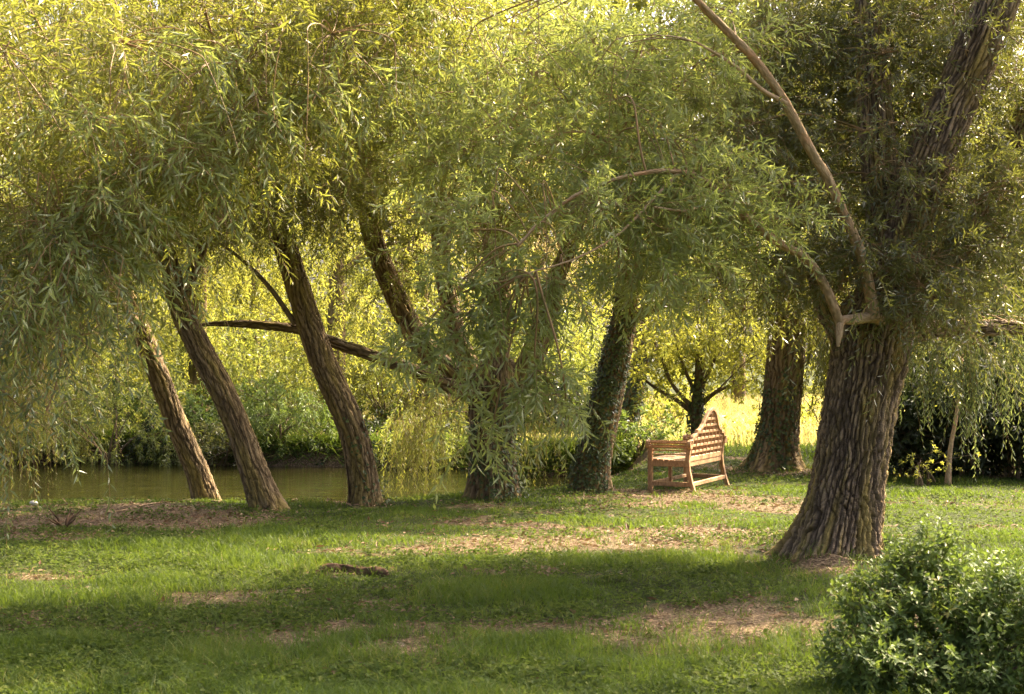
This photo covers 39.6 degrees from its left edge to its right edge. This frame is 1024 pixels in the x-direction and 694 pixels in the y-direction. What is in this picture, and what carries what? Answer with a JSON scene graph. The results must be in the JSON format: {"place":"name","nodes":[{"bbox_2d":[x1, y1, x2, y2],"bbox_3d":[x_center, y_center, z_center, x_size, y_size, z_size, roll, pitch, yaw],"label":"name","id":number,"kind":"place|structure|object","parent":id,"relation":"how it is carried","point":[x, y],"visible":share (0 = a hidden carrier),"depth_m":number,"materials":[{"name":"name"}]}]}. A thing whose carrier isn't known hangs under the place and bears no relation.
{"place":"outdoors","nodes":[
{"label":"outdoors","id":0,"kind":"place"},
{"bbox_2d":[0,462,616,503],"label":"pond water","id":1,"kind":"structure","parent":0,"point":[140,481],"depth_m":23.35,"materials":[{"name":"green liquid"}]},
{"bbox_2d":[18,390,904,456],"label":"meadow grass","id":2,"kind":"structure","parent":0,"point":[722,407],"depth_m":30.20,"materials":[{"name":"yellow plant"}]},
{"bbox_2d":[0,363,1023,693],"bbox_3d":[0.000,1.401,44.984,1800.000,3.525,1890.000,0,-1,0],"label":"ground","id":3,"kind":"structure","parent":0,"point":[666,613],"depth_m":12.51,"materials":[{"name":"soil"}]},
{"bbox_2d":[0,112,49,344],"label":"background tree","id":4,"kind":"object","parent":3,"relation":"on","point":[17,192],"visible":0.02,"depth_m":35.38,"materials":[{"name":"green plant"}]},
{"bbox_2d":[0,392,118,465],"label":"bush","id":5,"kind":"object","parent":3,"relation":"on","point":[15,458],"visible":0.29,"depth_m":27.86,"materials":[{"name":"green plant"}]},
{"bbox_2d":[49,508,81,527],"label":"plant","id":6,"kind":"object","parent":3,"relation":"on","point":[68,520],"visible":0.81,"depth_m":14.24,"materials":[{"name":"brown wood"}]},
{"bbox_2d":[0,163,202,448],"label":"background tree","id":7,"kind":"object","parent":3,"relation":"on","point":[104,369],"visible":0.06,"depth_m":29.50,"materials":[{"name":"green plant"}]},
{"bbox_2d":[0,64,205,411],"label":"background tree","id":8,"kind":"object","parent":3,"relation":"on","point":[5,196],"depth_m":37.79,"materials":[{"name":"green plant"}]},
{"bbox_2d":[0,370,219,466],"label":"bush","id":9,"kind":"object","parent":3,"relation":"on","point":[113,455],"visible":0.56,"depth_m":27.81,"materials":[{"name":"green plant"}]},
{"bbox_2d":[0,0,231,505],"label":"willow tree","id":10,"kind":"object","parent":3,"relation":"on","point":[200,481],"visible":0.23,"depth_m":17.34,"materials":[{"name":"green plant"}]},
{"bbox_2d":[102,502,164,513],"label":"fallen branch","id":11,"kind":"object","parent":3,"relation":"on","point":[134,507],"visible":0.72,"depth_m":15.65,"materials":[{"name":"brown wood"}]},
{"bbox_2d":[113,408,218,463],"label":"bush","id":12,"kind":"object","parent":3,"relation":"on","point":[130,447],"visible":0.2,"depth_m":28.09,"materials":[{"name":"green plant"}]},
{"bbox_2d":[149,378,251,442],"bbox_3d":[-6.204,1.421,28.230,1.722,1.609,2.314,0,-1,21],"label":"bush","id":13,"kind":"object","parent":3,"relation":"on","point":[198,412],"visible":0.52,"depth_m":28.06,"materials":[{"name":"green plant"}]},
{"bbox_2d":[75,206,345,426],"bbox_3d":[-7.139,-1.454,31.042,5.753,7.400,6.254,1,-1,-44],"label":"background tree","id":14,"kind":"object","parent":3,"relation":"on","point":[193,374],"visible":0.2,"depth_m":30.77,"materials":[{"name":"green plant"}]},
{"bbox_2d":[161,409,268,466],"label":"bush","id":15,"kind":"object","parent":3,"relation":"on","point":[210,447],"visible":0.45,"depth_m":27.18,"materials":[{"name":"green plant"}]},
{"bbox_2d":[1,0,435,509],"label":"willow tree","id":16,"kind":"object","parent":3,"relation":"on","point":[261,489],"visible":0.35,"depth_m":16.04,"materials":[{"name":"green plant"}]},
{"bbox_2d":[0,0,538,556],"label":"willow tree","id":17,"kind":"object","parent":3,"relation":"on","point":[84,214],"visible":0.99,"depth_m":9.97,"materials":[{"name":"green plant"}]},
{"bbox_2d":[213,365,369,462],"bbox_3d":[-4.287,1.476,27.572,3.096,2.304,2.293,0,-1,0],"label":"bush","id":18,"kind":"object","parent":3,"relation":"on","point":[277,420],"visible":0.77,"depth_m":27.29,"materials":[{"name":"green plant"}]},
{"bbox_2d":[104,0,498,505],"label":"willow tree","id":19,"kind":"object","parent":3,"relation":"on","point":[360,459],"visible":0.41,"depth_m":16.89,"materials":[{"name":"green plant"}]},
{"bbox_2d":[178,88,427,411],"bbox_3d":[-6.836,-3.281,37.487,7.939,10.594,6.904,1,-1,-44],"label":"background tree","id":20,"kind":"object","parent":3,"relation":"on","point":[253,293],"visible":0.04,"depth_m":37.05,"materials":[{"name":"green plant"}]},
{"bbox_2d":[0,415,643,476],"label":"bank grass","id":21,"kind":"structure","parent":3,"relation":"on","point":[333,443],"depth_m":27.11,"materials":[{"name":"green plant"}]},
{"bbox_2d":[0,250,650,434],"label":"trees","id":22,"kind":"object","parent":3,"relation":"on","point":[261,336],"visible":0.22,"depth_m":31.10,"materials":[{"name":"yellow plant"}]},
{"bbox_2d":[318,563,388,576],"bbox_3d":[-1.238,1.776,11.272,0.738,0.110,0.182,-1,-1,33],"label":"rotten log","id":23,"kind":"object","parent":3,"relation":"on","point":[353,569],"visible":0.61,"depth_m":11.28,"materials":[{"name":"brown wood"}]},
{"bbox_2d":[305,407,404,465],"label":"bush","id":24,"kind":"object","parent":3,"relation":"on","point":[371,428],"visible":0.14,"depth_m":27.98,"materials":[{"name":"green plant"}]},
{"bbox_2d":[181,134,533,434],"bbox_3d":[-3.644,-1.567,30.169,6.130,7.376,6.287,-1,-1,40],"label":"background tree","id":25,"kind":"object","parent":3,"relation":"on","point":[336,321],"visible":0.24,"depth_m":29.55,"materials":[{"name":"green plant"}]},
{"bbox_2d":[291,350,451,429],"bbox_3d":[-2.787,1.181,29.963,3.966,2.406,2.526,0,-1,0],"label":"bush","id":26,"kind":"object","parent":3,"relation":"on","point":[380,403],"visible":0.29,"depth_m":29.74,"materials":[{"name":"green plant"}]},
{"bbox_2d":[271,85,520,411],"bbox_3d":[-3.230,-3.098,40.228,7.854,10.246,5.037,0,-1,0],"label":"background tree","id":27,"kind":"object","parent":3,"relation":"on","point":[370,264],"visible":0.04,"depth_m":39.86,"materials":[{"name":"green plant"}]},
{"bbox_2d":[373,397,468,470],"bbox_3d":[-1.777,1.832,26.719,2.350,1.908,1.827,0,-1,16],"label":"bush","id":28,"kind":"object","parent":3,"relation":"on","point":[446,446],"visible":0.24,"depth_m":26.54,"materials":[{"name":"green plant"}]},
{"bbox_2d":[289,210,564,426],"bbox_3d":[-1.960,-0.579,31.292,5.881,5.100,4.994,0,-1,20],"label":"background tree","id":29,"kind":"object","parent":3,"relation":"on","point":[417,295],"visible":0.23,"depth_m":31.02,"materials":[{"name":"green plant"}]},
{"bbox_2d":[201,0,727,500],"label":"willow tree","id":30,"kind":"object","parent":3,"relation":"on","point":[387,274],"visible":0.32,"depth_m":17.70,"materials":[{"name":"green plant"}]},
{"bbox_2d":[404,389,547,430],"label":"bush","id":31,"kind":"object","parent":3,"relation":"on","point":[467,420],"visible":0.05,"depth_m":29.88,"materials":[{"name":"green plant"}]},
{"bbox_2d":[392,59,607,359],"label":"background tree","id":32,"kind":"object","parent":3,"relation":"on","point":[521,238],"visible":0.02,"depth_m":43.88,"materials":[{"name":"green plant"}]},
{"bbox_2d":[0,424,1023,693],"bbox_3d":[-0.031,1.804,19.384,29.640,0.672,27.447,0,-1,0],"label":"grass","id":33,"kind":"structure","parent":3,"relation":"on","point":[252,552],"depth_m":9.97,"materials":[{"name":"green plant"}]},
{"bbox_2d":[0,458,1023,693],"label":"weeds","id":34,"kind":"object","parent":3,"relation":"on","point":[259,622],"visible":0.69,"depth_m":9.34,"materials":[{"name":"green plant"}]},
{"bbox_2d":[0,0,1023,399],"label":"wood","id":35,"kind":"object","parent":3,"relation":"on","point":[640,4],"visible":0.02,"depth_m":55.55,"materials":[{"name":"green plant"}]},
{"bbox_2d":[0,456,1023,692],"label":"fallen leaves","id":36,"kind":"object","parent":3,"relation":"on","point":[477,544],"depth_m":13.51,"materials":[{"name":"brown plant"}]},
{"bbox_2d":[388,110,645,368],"bbox_3d":[0.574,-2.252,35.982,8.287,8.471,5.226,0,-1,24],"label":"background tree","id":37,"kind":"object","parent":3,"relation":"on","point":[535,248],"visible":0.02,"depth_m":35.97,"materials":[{"name":"green plant"}]},
{"bbox_2d":[523,374,625,437],"bbox_3d":[0.838,1.608,29.430,2.950,2.240,2.337,1,-1,-41],"label":"bush","id":38,"kind":"object","parent":3,"relation":"on","point":[568,395],"visible":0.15,"depth_m":29.29,"materials":[{"name":"green plant"}]},
{"bbox_2d":[501,112,722,411],"bbox_3d":[3.181,-2.373,38.767,7.464,8.749,6.342,0,-1,0],"label":"background tree","id":39,"kind":"object","parent":3,"relation":"on","point":[601,311],"visible":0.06,"depth_m":37.53,"materials":[{"name":"green plant"}]},
{"bbox_2d":[569,213,662,441],"bbox_3d":[2.623,-0.479,26.479,3.182,4.966,3.065,0,-1,0],"label":"ivy","id":40,"kind":"object","parent":3,"relation":"on","point":[629,394],"visible":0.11,"depth_m":26.35,"materials":[{"name":"green plant"}]},
{"bbox_2d":[611,403,690,473],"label":"shrub","id":41,"kind":"object","parent":3,"relation":"on","point":[644,436],"visible":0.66,"depth_m":25.25,"materials":[{"name":"green plant"}]},
{"bbox_2d":[503,0,830,493],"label":"willow tree","id":42,"kind":"object","parent":3,"relation":"on","point":[590,469],"visible":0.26,"depth_m":18.64,"materials":[{"name":"green plant"}]},
{"bbox_2d":[575,283,767,438],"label":"tree","id":43,"kind":"object","parent":3,"relation":"on","point":[694,407],"visible":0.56,"depth_m":23.84,"materials":[{"name":"green plant"}]},
{"bbox_2d":[626,371,723,432],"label":"shrub","id":44,"kind":"object","parent":3,"relation":"on","point":[677,408],"visible":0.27,"depth_m":28.82,"materials":[{"name":"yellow plant"}]},
{"bbox_2d":[645,407,729,492],"bbox_3d":[2.440,1.395,19.513,0.684,1.140,1.736,0,-1,24],"label":"wooden bench","id":45,"kind":"object","parent":3,"relation":"on","point":[705,442],"visible":0.98,"depth_m":19.11,"materials":[{"name":"brown wood"}]},
{"bbox_2d":[353,0,1023,559],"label":"willow tree","id":46,"kind":"object","parent":3,"relation":"on","point":[891,186],"visible":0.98,"depth_m":11.31,"materials":[{"name":"green plant"}]},
{"bbox_2d":[612,216,766,406],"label":"background tree","id":47,"kind":"object","parent":3,"relation":"on","point":[738,395],"depth_m":41.81,"materials":[{"name":"green plant"}]},
{"bbox_2d":[722,413,759,442],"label":"shrub","id":48,"kind":"object","parent":3,"relation":"on","point":[749,421],"visible":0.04,"depth_m":26.86,"materials":[{"name":"yellow plant"}]},
{"bbox_2d":[649,3,910,471],"bbox_3d":[4.642,-3.209,21.611,5.764,10.659,6.141,1,-1,-37],"label":"willow tree","id":49,"kind":"object","parent":3,"relation":"on","point":[776,442],"visible":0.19,"depth_m":22.51,"materials":[{"name":"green plant"}]},
{"bbox_2d":[748,149,860,311],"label":"background tree","id":50,"kind":"object","parent":3,"relation":"on","point":[820,235],"depth_m":37.89,"materials":[{"name":"green plant"}]},
{"bbox_2d":[801,375,825,437],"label":"shrub","id":51,"kind":"object","parent":3,"relation":"on","point":[806,413],"visible":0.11,"depth_m":28.90,"materials":[{"name":"yellow plant"}]},
{"bbox_2d":[815,353,1013,478],"bbox_3d":[6.266,1.209,21.614,3.133,2.411,2.526,0,-1,0],"label":"evergreen shrub","id":52,"kind":"object","parent":3,"relation":"on","point":[899,448],"visible":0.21,"depth_m":21.02,"materials":[{"name":"green plant"}]},
{"bbox_2d":[809,40,1022,308],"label":"background tree","id":53,"kind":"object","parent":3,"relation":"on","point":[956,161],"visible":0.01,"depth_m":26.85,"materials":[{"name":"green plant"}]},
{"bbox_2d":[809,512,1023,693],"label":"laurel bush","id":54,"kind":"object","parent":3,"relation":"on","point":[977,622],"visible":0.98,"depth_m":6.93,"materials":[{"name":"green plant"}]},
{"bbox_2d":[820,295,1014,470],"bbox_3d":[6.686,0.512,22.601,3.533,3.242,2.455,0,-1,0],"label":"evergreen shrub","id":55,"kind":"object","parent":3,"relation":"on","point":[951,346],"visible":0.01,"depth_m":22.13,"materials":[{"name":"green plant"}]},
{"bbox_2d":[892,440,979,485],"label":"shrub","id":56,"kind":"object","parent":3,"relation":"on","point":[918,478],"visible":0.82,"depth_m":19.81,"materials":[{"name":"green plant"}]},
{"bbox_2d":[857,46,1023,292],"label":"background tree","id":57,"kind":"object","parent":3,"relation":"on","point":[977,139],"depth_m":26.10,"materials":[{"name":"green plant"}]},
{"bbox_2d":[894,338,1023,477],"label":"evergreen shrub","id":58,"kind":"object","parent":3,"relation":"on","point":[912,421],"visible":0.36,"depth_m":20.80,"materials":[{"name":"green plant"}]},
{"bbox_2d":[896,282,1023,466],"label":"evergreen shrub","id":59,"kind":"object","parent":3,"relation":"on","point":[990,340],"visible":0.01,"depth_m":22.12,"materials":[{"name":"green plant"}]},
{"bbox_2d":[905,337,1023,484],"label":"sapling","id":60,"kind":"object","parent":3,"relation":"on","point":[948,476],"visible":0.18,"depth_m":19.95,"materials":[{"name":"green plant"}]},
{"bbox_2d":[929,344,1023,478],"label":"evergreen shrub","id":61,"kind":"object","parent":3,"relation":"on","point":[1020,459],"visible":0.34,"depth_m":20.70,"materials":[{"name":"green plant"}]},
{"bbox_2d":[982,387,1023,472],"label":"evergreen shrub","id":62,"kind":"object","parent":3,"relation":"on","point":[1011,438],"visible":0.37,"depth_m":20.60,"materials":[{"name":"green plant"}]},
{"bbox_2d":[0,0,1023,362],"label":"sky","id":63,"kind":"structure","parent":0,"point":[39,0],"materials":[{"name":"white"}]}
]}

